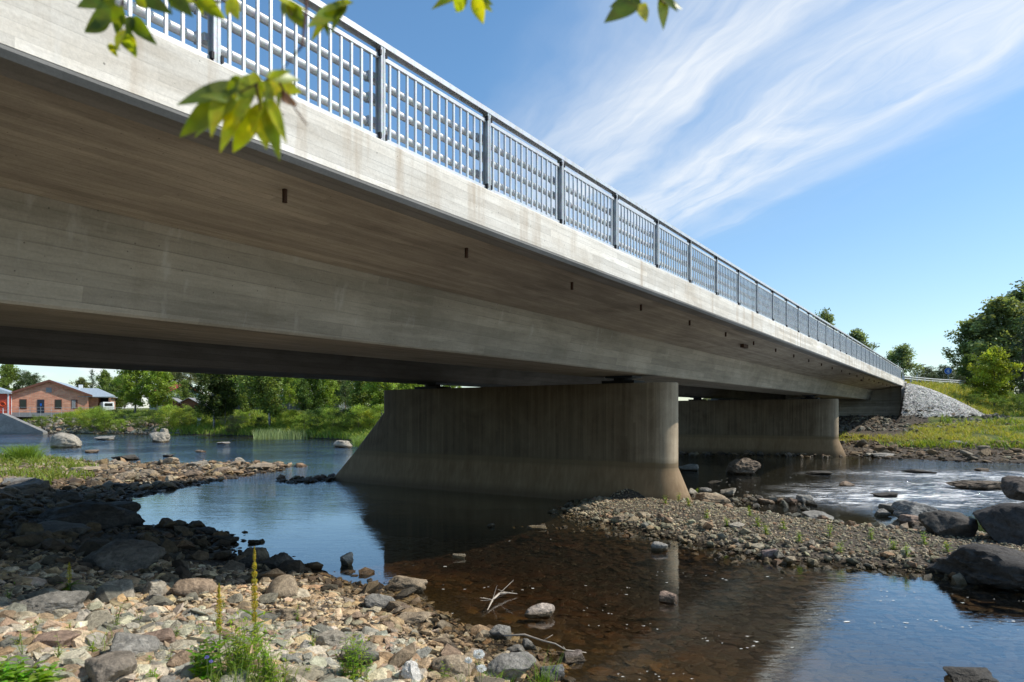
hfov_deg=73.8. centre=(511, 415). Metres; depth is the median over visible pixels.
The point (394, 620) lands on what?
stone
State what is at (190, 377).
pine tree
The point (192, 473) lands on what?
boulder
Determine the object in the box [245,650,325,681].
grass tuft
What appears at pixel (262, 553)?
stone
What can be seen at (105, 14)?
hanging branch
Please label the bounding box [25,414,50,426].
bush
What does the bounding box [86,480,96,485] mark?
stone
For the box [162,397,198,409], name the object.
outbuilding
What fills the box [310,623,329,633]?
stone
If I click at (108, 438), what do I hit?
boulder
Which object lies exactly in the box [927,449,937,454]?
stone
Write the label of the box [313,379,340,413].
birch tree
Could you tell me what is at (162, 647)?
stone
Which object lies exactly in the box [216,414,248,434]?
bush
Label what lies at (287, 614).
stone
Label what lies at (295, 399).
birch tree
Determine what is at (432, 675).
stone
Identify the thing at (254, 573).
dock plant
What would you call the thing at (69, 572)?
dock plant
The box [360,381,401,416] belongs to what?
birch tree
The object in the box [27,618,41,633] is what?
weed
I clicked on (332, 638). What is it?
stone
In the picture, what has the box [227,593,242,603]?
stone
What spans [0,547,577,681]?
loose stones
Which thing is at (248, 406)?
birch tree
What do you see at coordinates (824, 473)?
boulder
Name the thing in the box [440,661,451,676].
weed
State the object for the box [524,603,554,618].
stone
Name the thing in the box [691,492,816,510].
wet stones
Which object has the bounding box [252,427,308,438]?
reeds
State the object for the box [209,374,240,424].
birch tree
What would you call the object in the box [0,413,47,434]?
retaining wall
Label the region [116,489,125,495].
stone
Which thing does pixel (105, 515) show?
boulder
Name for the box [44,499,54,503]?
stone
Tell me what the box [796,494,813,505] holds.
stone
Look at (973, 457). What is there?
stone
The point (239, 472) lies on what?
stone
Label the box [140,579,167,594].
stone
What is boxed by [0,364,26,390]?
leafy tree
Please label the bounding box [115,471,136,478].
boulder
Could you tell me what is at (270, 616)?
stone
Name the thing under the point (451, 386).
leafy tree
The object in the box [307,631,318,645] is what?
weed
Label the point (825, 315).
birch tree
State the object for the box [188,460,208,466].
boulder
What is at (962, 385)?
bush
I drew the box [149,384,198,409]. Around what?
house
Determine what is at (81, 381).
leafy tree
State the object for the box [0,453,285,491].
shore stones
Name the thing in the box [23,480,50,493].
stone
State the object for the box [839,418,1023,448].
grass
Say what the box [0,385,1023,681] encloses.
ground
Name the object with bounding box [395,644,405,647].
stone
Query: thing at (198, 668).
weed
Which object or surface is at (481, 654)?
flower
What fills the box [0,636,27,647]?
stone
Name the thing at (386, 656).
stone
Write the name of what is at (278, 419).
bush
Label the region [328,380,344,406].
birch tree
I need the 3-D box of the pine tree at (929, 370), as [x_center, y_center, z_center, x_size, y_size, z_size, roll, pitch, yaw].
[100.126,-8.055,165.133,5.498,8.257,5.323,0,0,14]
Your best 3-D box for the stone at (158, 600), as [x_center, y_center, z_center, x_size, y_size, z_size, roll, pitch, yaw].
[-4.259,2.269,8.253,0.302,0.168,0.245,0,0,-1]
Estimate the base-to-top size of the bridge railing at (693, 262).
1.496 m
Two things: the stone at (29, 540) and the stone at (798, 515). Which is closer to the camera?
the stone at (29, 540)
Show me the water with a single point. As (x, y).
(172, 504)
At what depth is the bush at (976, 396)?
63.77 m
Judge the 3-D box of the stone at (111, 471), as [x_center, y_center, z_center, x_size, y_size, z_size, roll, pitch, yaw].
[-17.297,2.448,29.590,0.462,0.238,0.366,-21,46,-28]
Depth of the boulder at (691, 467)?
33.34 m
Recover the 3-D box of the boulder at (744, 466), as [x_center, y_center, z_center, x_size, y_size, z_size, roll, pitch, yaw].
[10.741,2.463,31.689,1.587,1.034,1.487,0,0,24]
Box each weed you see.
[0,655,35,681]
[4,582,16,597]
[12,633,26,654]
[22,660,64,681]
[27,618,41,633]
[54,636,65,657]
[85,641,98,651]
[112,600,126,625]
[145,668,159,681]
[186,636,224,681]
[202,609,266,677]
[249,626,294,681]
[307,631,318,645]
[335,633,373,681]
[363,654,373,666]
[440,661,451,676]
[762,523,768,534]
[779,519,786,528]
[795,531,802,542]
[826,524,832,536]
[866,528,875,539]
[888,537,899,549]
[903,542,910,556]
[919,531,928,544]
[943,540,952,551]
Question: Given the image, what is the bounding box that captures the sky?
[0,0,1023,407]
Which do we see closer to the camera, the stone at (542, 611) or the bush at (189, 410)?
the stone at (542, 611)
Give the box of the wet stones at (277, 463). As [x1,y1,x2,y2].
[199,459,306,467]
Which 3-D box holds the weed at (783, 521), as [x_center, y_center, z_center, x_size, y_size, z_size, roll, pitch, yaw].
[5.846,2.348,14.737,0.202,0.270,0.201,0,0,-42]
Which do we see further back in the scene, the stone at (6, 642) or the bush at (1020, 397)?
the bush at (1020, 397)
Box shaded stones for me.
[0,467,416,599]
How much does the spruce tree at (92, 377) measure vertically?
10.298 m
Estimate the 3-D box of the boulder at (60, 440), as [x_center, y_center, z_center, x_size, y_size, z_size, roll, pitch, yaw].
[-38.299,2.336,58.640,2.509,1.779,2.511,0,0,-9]
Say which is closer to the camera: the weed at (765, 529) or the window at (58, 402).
the weed at (765, 529)
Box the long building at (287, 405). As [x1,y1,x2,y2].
[238,395,351,411]
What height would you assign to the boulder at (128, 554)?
0.562 m
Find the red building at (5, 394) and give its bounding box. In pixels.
[0,387,11,414]
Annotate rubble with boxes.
[708,383,1017,431]
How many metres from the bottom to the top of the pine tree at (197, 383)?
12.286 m
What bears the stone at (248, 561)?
on the water
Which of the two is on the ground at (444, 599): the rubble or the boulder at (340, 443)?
the rubble
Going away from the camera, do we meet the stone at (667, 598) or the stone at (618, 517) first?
the stone at (667, 598)
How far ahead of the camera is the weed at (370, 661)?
6.52 m
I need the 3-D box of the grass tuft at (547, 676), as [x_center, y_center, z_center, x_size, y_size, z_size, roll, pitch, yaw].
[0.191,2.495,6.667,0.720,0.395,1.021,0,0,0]
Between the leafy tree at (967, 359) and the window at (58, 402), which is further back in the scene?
the window at (58, 402)
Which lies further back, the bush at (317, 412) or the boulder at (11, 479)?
the bush at (317, 412)
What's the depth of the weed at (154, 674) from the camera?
5.52 m
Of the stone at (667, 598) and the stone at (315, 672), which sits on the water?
the stone at (667, 598)
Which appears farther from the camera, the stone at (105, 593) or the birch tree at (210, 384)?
the birch tree at (210, 384)
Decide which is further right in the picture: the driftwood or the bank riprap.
the driftwood
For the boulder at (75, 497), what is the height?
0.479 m
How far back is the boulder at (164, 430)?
81.85 m
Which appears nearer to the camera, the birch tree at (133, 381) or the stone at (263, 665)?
the stone at (263, 665)
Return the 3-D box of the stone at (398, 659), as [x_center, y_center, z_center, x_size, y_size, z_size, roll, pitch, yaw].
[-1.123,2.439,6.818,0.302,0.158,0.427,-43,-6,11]
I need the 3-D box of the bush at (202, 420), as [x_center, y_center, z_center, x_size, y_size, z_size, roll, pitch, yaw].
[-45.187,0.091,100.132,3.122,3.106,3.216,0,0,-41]
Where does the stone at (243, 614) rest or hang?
on the ground at (444, 599)
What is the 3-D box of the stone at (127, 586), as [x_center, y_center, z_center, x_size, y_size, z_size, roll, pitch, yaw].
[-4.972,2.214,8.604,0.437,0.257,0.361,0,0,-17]
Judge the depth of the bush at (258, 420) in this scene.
91.96 m
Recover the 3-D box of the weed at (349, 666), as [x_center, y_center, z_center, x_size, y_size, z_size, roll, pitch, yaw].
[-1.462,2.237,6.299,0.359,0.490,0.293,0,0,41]
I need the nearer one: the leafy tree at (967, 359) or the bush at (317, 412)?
the leafy tree at (967, 359)
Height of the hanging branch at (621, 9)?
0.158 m
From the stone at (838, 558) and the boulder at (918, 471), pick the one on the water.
the boulder at (918, 471)
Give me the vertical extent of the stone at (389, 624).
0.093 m
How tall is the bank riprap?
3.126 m
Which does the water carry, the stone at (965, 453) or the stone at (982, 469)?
the stone at (982, 469)
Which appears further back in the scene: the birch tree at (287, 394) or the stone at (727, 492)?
the birch tree at (287, 394)
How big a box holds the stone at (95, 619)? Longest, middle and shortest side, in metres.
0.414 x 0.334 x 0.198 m
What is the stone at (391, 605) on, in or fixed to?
on the ground at (444, 599)
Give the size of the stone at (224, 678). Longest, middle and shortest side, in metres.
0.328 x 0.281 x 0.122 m
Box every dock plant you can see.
[56,562,81,590]
[195,583,232,655]
[238,546,272,659]
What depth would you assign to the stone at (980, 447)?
43.09 m
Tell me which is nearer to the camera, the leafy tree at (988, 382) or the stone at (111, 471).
the stone at (111, 471)
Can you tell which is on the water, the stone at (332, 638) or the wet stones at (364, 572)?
the wet stones at (364, 572)
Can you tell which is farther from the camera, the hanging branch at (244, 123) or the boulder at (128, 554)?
the boulder at (128, 554)
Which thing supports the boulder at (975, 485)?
on the water
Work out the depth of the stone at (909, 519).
16.88 m
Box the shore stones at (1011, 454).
[839,434,1023,463]
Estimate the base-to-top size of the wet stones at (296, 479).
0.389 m
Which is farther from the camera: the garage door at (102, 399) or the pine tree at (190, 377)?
the pine tree at (190, 377)
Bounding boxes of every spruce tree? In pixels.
[87,369,95,387]
[1004,314,1023,410]
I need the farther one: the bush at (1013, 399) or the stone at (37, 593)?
the bush at (1013, 399)
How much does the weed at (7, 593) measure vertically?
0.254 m
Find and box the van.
[100,402,113,409]
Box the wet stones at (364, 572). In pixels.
[227,530,384,584]
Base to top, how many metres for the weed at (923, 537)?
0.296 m
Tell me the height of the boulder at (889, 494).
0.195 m
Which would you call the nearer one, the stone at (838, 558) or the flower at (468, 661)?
the flower at (468, 661)
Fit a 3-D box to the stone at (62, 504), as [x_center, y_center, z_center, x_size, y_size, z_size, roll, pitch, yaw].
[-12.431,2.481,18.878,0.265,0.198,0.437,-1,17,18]
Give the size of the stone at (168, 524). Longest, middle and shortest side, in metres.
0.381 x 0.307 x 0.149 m
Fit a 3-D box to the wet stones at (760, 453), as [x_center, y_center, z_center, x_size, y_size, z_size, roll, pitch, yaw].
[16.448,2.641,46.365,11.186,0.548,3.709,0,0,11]
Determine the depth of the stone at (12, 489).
21.36 m
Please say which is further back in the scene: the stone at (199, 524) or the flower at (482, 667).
the stone at (199, 524)
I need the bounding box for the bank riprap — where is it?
[16,415,187,434]
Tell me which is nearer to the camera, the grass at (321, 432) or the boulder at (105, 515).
the boulder at (105, 515)
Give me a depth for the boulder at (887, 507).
19.15 m
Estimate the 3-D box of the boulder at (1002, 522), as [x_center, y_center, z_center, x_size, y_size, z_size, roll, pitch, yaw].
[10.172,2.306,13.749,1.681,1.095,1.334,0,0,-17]
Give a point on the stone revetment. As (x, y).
(934, 398)
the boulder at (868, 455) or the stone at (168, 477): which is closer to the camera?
the stone at (168, 477)
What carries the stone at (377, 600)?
on the ground at (444, 599)
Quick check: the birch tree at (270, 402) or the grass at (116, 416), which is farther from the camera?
the grass at (116, 416)
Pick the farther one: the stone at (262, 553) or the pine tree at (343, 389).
the pine tree at (343, 389)
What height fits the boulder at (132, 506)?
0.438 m
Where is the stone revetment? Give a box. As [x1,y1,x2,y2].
[901,383,984,416]
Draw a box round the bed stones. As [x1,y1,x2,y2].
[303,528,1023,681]
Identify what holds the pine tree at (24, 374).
on the ground at (444, 599)
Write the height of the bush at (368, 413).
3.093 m
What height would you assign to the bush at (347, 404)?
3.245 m
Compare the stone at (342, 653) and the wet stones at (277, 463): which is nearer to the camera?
the stone at (342, 653)
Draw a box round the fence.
[8,407,129,414]
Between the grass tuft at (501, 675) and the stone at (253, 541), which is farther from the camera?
the stone at (253, 541)
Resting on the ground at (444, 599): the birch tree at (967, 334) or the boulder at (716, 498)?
the birch tree at (967, 334)
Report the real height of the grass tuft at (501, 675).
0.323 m
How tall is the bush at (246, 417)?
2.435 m
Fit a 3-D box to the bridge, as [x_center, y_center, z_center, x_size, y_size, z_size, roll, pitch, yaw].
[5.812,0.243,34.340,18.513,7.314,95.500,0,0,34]
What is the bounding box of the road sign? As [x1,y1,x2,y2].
[944,368,951,379]
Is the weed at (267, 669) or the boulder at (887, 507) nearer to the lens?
the weed at (267, 669)
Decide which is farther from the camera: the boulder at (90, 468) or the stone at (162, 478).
the boulder at (90, 468)
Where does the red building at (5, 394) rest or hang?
on the ground at (444, 599)
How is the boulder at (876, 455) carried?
on the ground at (444, 599)
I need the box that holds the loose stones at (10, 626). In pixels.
[0,593,431,681]
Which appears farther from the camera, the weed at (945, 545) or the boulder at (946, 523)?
the boulder at (946, 523)
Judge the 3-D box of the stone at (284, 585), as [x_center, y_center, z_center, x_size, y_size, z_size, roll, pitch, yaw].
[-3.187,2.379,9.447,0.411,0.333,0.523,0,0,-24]
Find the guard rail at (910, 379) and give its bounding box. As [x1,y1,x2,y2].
[903,376,968,384]
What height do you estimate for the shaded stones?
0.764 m
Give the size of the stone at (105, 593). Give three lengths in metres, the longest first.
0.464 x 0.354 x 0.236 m
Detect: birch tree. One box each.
[89,369,114,391]
[109,369,156,413]
[118,374,137,409]
[129,371,182,411]
[175,379,196,399]
[187,373,233,427]
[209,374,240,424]
[223,375,265,419]
[227,375,292,425]
[279,377,300,409]
[291,378,308,411]
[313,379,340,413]
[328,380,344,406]
[344,380,380,414]
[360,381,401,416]
[812,307,836,330]
[849,328,879,351]
[885,343,926,381]
[940,317,991,376]
[953,295,1023,390]
[989,280,1023,399]
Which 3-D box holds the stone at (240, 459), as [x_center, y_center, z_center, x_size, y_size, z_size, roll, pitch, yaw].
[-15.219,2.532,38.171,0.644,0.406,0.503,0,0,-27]
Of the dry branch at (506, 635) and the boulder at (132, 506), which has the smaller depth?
the dry branch at (506, 635)
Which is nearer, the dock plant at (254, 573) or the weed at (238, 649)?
the weed at (238, 649)
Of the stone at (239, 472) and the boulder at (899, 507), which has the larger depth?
the stone at (239, 472)
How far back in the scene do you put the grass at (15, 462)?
29.00 m
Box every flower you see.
[465,657,471,681]
[473,649,484,681]
[476,664,485,680]
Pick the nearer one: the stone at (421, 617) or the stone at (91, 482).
the stone at (421, 617)
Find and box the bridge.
[0,0,906,507]
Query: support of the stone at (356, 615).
on the ground at (444, 599)
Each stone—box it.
[0,482,9,486]
[0,491,14,495]
[0,492,14,498]
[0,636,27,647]
[2,655,33,668]
[3,486,18,493]
[8,534,43,545]
[15,522,36,530]
[19,590,89,614]
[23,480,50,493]
[24,588,58,598]
[31,630,81,647]
[36,530,53,538]
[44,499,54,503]
[51,609,72,617]
[55,501,70,506]
[62,530,78,537]
[72,538,110,556]
[84,610,114,630]
[84,650,136,681]
[85,522,100,531]
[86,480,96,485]
[93,585,122,602]
[98,579,135,597]
[100,464,107,469]
[102,623,123,629]
[107,469,118,473]
[109,632,160,654]
[113,483,128,486]
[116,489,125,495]
[131,615,151,622]
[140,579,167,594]
[141,628,175,643]
[142,594,164,601]
[145,595,173,605]
[156,476,165,480]
[158,645,166,649]
[159,518,172,527]
[162,457,179,463]
[163,521,176,527]
[165,475,172,480]
[166,650,196,666]
[172,578,216,596]
[185,592,198,600]
[192,522,205,527]
[194,526,216,534]
[212,531,227,537]
[212,539,230,546]
[213,535,238,542]
[213,550,231,559]
[219,668,246,681]
[226,618,251,628]
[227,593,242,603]
[228,636,253,644]
[233,470,243,474]
[234,457,244,462]
[238,554,258,567]
[240,610,251,620]
[241,547,269,561]
[248,540,260,543]
[249,609,277,623]
[251,660,278,672]
[258,592,278,603]
[266,574,297,598]
[271,608,303,620]
[286,665,323,680]
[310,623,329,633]
[313,630,350,648]
[318,668,333,675]
[340,552,353,567]
[341,645,357,655]
[345,649,379,664]
[347,611,361,618]
[356,641,376,649]
[364,593,394,608]
[378,652,393,662]
[380,616,400,624]
[382,621,393,627]
[384,575,427,593]
[386,601,405,610]
[388,643,415,667]
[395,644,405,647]
[398,607,425,614]
[398,611,430,623]
[401,661,420,681]
[420,622,429,628]
[427,671,441,679]
[431,654,474,676]
[433,637,451,645]
[437,620,452,628]
[437,677,457,681]
[453,553,465,559]
[464,653,482,660]
[473,676,504,681]
[480,630,492,638]
[486,651,536,681]
[489,624,511,640]
[492,650,509,658]
[506,644,524,652]
[522,638,536,649]
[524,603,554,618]
[527,525,546,529]
[531,661,541,670]
[538,664,564,681]
[562,649,585,663]
[612,514,623,520]
[641,522,648,527]
[650,541,667,553]
[659,591,677,605]
[688,488,696,494]
[699,487,711,492]
[708,480,720,483]
[720,488,735,497]
[728,522,744,527]
[751,543,764,549]
[757,498,774,504]
[760,549,784,559]
[792,512,801,517]
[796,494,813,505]
[834,554,841,561]
[853,439,866,446]
[864,563,872,567]
[871,445,885,451]
[874,508,891,516]
[888,444,897,450]
[898,514,921,526]
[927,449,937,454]
[943,666,998,681]
[960,450,972,456]
[967,455,978,459]
[974,468,989,471]
[977,445,990,449]
[977,448,990,455]
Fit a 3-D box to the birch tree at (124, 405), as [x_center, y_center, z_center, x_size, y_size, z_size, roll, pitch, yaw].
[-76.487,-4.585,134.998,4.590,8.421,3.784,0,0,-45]
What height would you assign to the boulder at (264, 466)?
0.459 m
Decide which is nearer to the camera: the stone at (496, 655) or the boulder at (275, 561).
the stone at (496, 655)
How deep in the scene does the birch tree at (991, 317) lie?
80.69 m
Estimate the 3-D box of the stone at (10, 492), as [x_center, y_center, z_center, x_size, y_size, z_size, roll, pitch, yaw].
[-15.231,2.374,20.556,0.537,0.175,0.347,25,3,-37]
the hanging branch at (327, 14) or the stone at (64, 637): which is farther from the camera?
the stone at (64, 637)
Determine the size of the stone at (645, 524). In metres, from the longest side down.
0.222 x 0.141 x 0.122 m
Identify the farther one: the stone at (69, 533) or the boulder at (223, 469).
the boulder at (223, 469)
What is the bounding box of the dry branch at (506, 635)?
[504,634,585,652]
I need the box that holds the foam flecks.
[443,476,1014,679]
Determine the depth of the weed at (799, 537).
13.38 m
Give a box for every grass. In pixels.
[0,452,98,484]
[18,409,259,422]
[153,409,382,439]
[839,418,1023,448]
[905,379,1021,415]
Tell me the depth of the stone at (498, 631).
8.18 m
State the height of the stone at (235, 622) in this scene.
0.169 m
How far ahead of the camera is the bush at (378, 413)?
75.70 m
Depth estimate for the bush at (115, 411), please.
105.98 m
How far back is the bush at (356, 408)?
77.47 m
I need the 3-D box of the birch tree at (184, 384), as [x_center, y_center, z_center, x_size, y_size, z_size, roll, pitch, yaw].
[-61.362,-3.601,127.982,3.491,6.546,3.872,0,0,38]
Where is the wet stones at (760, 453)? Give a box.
[679,450,842,457]
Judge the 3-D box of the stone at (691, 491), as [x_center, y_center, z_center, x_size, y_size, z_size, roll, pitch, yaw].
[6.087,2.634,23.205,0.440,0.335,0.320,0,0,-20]
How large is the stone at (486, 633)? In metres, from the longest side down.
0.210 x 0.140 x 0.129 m
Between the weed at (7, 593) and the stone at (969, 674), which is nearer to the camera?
the stone at (969, 674)
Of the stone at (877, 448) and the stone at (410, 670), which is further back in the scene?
the stone at (877, 448)
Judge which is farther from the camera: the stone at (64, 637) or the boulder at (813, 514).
the boulder at (813, 514)
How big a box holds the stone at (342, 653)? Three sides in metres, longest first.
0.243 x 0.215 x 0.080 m
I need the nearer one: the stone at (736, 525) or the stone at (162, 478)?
the stone at (736, 525)
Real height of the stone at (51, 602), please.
0.333 m
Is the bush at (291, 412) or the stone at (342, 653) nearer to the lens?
the stone at (342, 653)
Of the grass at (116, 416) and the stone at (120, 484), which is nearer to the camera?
the stone at (120, 484)
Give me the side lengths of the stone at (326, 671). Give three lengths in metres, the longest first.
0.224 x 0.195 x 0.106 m
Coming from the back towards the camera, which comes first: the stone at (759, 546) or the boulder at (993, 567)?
the stone at (759, 546)
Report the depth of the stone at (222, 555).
12.58 m
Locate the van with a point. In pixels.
(106, 404)
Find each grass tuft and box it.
[74,622,119,650]
[192,636,281,681]
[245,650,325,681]
[471,654,526,681]
[504,650,565,681]
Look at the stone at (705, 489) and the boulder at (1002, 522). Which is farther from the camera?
the stone at (705, 489)
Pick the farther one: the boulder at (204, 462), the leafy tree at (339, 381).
the leafy tree at (339, 381)
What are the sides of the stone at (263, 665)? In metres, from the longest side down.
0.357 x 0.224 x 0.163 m
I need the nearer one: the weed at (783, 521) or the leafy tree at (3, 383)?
the weed at (783, 521)
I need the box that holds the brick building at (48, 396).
[11,380,117,416]
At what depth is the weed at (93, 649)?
6.14 m
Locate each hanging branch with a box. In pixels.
[77,0,308,56]
[177,0,307,160]
[307,0,353,40]
[432,0,492,23]
[604,0,681,29]
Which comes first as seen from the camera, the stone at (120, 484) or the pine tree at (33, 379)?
the stone at (120, 484)
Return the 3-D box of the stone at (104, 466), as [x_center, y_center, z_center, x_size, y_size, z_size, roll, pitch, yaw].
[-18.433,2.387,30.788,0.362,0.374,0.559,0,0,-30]
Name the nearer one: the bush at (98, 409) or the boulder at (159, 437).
the boulder at (159, 437)
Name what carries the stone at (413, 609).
on the ground at (444, 599)
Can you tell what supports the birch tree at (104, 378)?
on the ground at (444, 599)
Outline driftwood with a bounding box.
[481,581,516,609]
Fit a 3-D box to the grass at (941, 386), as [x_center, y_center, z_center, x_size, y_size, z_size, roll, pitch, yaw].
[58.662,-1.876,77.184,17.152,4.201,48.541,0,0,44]
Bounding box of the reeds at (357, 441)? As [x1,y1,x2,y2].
[349,433,366,445]
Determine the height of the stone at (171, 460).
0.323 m
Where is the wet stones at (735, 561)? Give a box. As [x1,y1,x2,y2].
[519,523,786,575]
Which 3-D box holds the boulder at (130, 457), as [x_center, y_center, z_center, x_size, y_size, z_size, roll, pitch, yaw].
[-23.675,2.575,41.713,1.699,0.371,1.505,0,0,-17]
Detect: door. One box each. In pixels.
[37,400,43,412]
[101,398,108,401]
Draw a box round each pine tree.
[17,370,31,388]
[25,372,44,386]
[167,372,181,382]
[174,372,196,384]
[186,373,208,388]
[335,380,353,406]
[914,366,935,379]
[926,373,939,382]
[934,364,956,380]
[949,373,965,383]
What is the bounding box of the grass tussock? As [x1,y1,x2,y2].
[0,442,56,460]
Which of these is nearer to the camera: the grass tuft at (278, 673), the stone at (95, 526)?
the grass tuft at (278, 673)
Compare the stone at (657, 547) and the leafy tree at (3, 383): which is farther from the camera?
the leafy tree at (3, 383)
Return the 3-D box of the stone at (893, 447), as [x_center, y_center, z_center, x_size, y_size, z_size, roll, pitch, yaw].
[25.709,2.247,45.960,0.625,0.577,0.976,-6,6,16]
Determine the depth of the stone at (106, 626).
6.75 m
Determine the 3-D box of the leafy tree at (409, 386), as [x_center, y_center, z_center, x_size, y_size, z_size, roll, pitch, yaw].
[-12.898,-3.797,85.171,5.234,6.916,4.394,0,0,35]
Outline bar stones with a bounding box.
[547,496,1023,599]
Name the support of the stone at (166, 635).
on the ground at (444, 599)
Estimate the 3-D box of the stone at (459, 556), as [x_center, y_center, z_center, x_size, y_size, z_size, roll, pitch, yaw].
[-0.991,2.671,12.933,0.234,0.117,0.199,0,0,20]
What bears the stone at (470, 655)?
on the ground at (444, 599)
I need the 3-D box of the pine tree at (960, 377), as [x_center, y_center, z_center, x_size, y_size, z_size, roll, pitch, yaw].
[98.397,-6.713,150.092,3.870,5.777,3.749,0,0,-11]
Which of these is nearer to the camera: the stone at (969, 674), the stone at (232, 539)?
the stone at (969, 674)
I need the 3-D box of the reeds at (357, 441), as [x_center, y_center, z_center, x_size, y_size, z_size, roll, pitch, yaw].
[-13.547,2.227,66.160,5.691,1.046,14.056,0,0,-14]
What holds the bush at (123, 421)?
on the ground at (444, 599)
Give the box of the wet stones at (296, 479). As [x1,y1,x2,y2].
[275,473,335,484]
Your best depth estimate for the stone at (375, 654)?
6.63 m
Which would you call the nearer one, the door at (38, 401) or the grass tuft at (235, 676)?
the grass tuft at (235, 676)
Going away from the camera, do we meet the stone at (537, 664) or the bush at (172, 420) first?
the stone at (537, 664)
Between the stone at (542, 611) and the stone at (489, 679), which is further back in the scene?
the stone at (542, 611)
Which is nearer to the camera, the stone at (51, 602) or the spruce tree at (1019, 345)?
the stone at (51, 602)
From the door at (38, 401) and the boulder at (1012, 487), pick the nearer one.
the boulder at (1012, 487)
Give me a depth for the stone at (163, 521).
16.20 m
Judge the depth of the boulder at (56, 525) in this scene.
13.99 m
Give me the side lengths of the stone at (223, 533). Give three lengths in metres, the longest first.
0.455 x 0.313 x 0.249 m
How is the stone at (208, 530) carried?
on the ground at (444, 599)
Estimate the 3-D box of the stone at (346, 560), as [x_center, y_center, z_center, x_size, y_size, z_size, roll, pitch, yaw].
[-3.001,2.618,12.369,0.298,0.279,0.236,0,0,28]
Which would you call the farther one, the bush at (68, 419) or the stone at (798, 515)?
the bush at (68, 419)
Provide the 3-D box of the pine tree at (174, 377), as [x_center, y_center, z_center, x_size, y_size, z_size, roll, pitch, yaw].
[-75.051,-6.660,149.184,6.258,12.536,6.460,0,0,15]
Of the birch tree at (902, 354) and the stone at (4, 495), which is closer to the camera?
the stone at (4, 495)
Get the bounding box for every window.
[19,399,26,408]
[55,399,61,408]
[71,399,77,408]
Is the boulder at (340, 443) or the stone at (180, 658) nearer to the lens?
the stone at (180, 658)
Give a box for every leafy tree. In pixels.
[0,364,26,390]
[0,369,7,386]
[68,377,93,387]
[103,376,126,408]
[290,378,328,417]
[335,380,360,405]
[398,383,423,389]
[441,385,461,387]
[956,354,980,387]
[966,345,1023,406]
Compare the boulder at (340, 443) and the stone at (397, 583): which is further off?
the boulder at (340, 443)
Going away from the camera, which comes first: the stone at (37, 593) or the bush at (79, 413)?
the stone at (37, 593)
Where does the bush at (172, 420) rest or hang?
on the ground at (444, 599)
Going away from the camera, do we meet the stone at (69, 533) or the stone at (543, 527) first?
the stone at (69, 533)
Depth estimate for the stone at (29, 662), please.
5.57 m
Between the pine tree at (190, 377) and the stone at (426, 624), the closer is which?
the stone at (426, 624)
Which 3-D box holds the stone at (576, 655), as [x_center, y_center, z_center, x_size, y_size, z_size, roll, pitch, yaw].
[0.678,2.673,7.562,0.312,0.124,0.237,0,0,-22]
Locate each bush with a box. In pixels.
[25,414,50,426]
[59,410,81,425]
[68,405,118,431]
[72,408,96,428]
[85,411,123,430]
[94,407,131,423]
[113,418,128,431]
[124,412,144,427]
[142,409,161,423]
[144,403,189,425]
[153,405,194,426]
[169,406,207,425]
[195,411,212,423]
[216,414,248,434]
[237,411,256,424]
[247,415,265,428]
[270,413,290,424]
[281,409,302,425]
[287,411,321,431]
[302,407,330,429]
[318,406,352,429]
[319,405,366,431]
[330,403,376,428]
[333,396,365,417]
[354,408,379,428]
[357,404,383,425]
[956,382,971,390]
[961,392,987,406]
[983,397,1023,414]
[990,391,1023,414]
[1015,394,1023,408]
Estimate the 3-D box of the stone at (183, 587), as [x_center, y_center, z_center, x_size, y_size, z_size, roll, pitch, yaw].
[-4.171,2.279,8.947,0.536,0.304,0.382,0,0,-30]
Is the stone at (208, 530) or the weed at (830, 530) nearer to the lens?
the weed at (830, 530)
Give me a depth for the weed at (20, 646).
5.88 m
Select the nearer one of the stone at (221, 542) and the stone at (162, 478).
the stone at (221, 542)
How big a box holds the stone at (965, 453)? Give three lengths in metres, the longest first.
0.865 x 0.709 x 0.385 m
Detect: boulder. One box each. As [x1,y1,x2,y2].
[0,478,45,489]
[1,477,31,483]
[36,501,145,531]
[37,520,90,535]
[50,432,81,452]
[52,492,82,502]
[67,466,101,471]
[82,539,165,570]
[85,450,98,453]
[94,436,114,440]
[111,455,138,459]
[111,501,140,511]
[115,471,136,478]
[139,469,159,476]
[149,432,169,444]
[160,428,168,432]
[184,470,202,477]
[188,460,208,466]
[213,467,231,472]
[249,463,276,469]
[259,552,293,569]
[333,440,351,449]
[678,464,698,470]
[694,492,730,503]
[725,458,760,477]
[802,510,833,519]
[806,471,832,476]
[839,481,855,486]
[864,453,872,456]
[869,492,897,497]
[872,453,894,457]
[878,503,893,512]
[891,500,937,518]
[900,469,936,474]
[918,510,977,537]
[924,543,1023,592]
[945,480,1001,493]
[972,502,1023,544]
[1001,476,1023,500]
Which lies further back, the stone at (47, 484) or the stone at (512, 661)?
the stone at (47, 484)
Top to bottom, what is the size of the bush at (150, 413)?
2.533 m
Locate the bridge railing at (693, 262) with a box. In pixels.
[115,0,902,379]
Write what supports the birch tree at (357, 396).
on the ground at (444, 599)
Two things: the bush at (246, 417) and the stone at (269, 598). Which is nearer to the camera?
the stone at (269, 598)
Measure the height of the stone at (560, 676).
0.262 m
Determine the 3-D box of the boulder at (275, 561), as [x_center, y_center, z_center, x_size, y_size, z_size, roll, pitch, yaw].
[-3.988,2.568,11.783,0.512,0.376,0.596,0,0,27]

